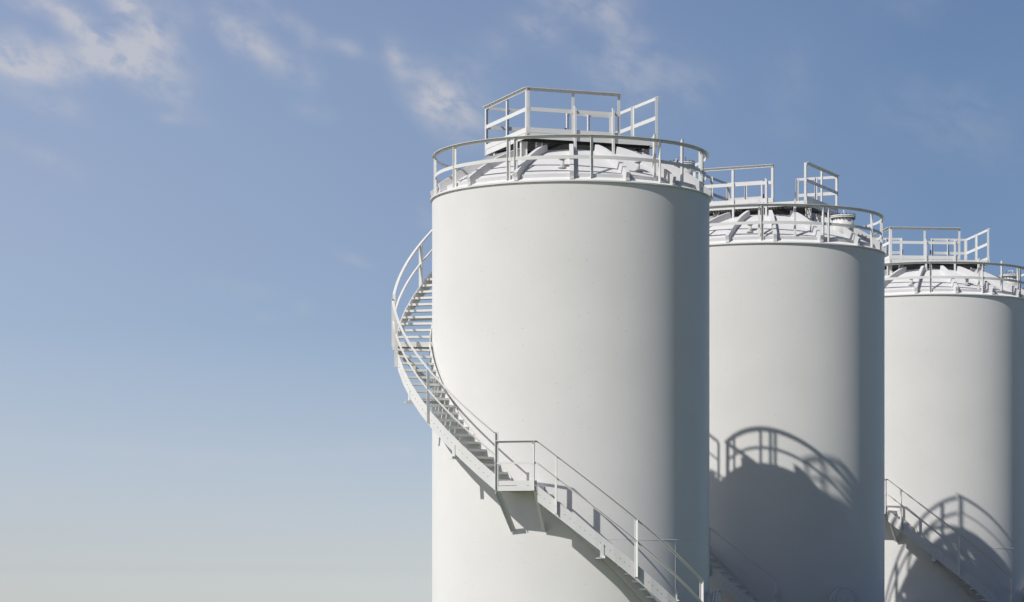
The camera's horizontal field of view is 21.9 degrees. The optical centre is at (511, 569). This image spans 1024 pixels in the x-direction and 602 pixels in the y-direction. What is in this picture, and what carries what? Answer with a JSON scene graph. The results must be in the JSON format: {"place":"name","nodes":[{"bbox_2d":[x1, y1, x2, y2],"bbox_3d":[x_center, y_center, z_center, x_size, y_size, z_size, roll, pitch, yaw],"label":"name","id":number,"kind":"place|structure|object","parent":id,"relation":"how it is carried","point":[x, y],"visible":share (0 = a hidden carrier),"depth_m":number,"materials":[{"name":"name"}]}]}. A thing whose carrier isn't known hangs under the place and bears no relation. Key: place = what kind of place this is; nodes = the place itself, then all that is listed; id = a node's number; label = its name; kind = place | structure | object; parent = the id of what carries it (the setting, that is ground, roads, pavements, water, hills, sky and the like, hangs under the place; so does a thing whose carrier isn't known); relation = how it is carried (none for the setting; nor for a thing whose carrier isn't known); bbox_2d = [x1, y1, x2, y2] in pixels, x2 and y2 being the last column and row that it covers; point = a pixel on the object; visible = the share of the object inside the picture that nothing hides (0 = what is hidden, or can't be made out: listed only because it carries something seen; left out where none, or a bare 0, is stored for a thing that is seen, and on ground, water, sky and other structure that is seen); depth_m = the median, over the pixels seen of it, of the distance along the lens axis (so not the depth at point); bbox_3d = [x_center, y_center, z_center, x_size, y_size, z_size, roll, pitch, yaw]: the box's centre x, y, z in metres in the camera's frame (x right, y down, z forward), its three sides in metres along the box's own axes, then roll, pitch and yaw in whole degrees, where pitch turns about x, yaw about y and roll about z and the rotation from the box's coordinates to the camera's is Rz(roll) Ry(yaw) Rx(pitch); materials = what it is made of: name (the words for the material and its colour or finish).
{"place":"outdoors","nodes":[
{"label":"outdoors","id":0,"kind":"place"},
{"bbox_2d":[0,0,1023,601],"label":"sky","id":1,"kind":"structure","parent":0,"point":[212,212],"materials":[{"name":"blue"}]},
{"bbox_3d":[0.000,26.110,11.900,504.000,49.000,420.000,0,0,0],"label":"ground","id":2,"kind":"structure","parent":0,"visible":0},
{"bbox_2d":[391,87,721,601],"bbox_3d":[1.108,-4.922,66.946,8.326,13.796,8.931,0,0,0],"label":"storage tank","id":3,"kind":"object","parent":2,"relation":"on","point":[566,418],"visible":1,"depth_m":63.99,"materials":[{"name":"metal"}]},
{"bbox_2d":[693,162,885,601],"bbox_3d":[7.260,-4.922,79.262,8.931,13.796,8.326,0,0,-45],"label":"storage tank","id":4,"kind":"object","parent":2,"relation":"on","point":[796,399],"visible":0.7,"depth_m":75.81,"materials":[{"name":"metal"}]},
{"bbox_2d":[873,227,1023,601],"bbox_3d":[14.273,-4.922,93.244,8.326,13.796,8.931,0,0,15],"label":"storage tank","id":5,"kind":"object","parent":2,"relation":"on","point":[954,428],"visible":0.65,"depth_m":89.94,"materials":[{"name":"metal"}]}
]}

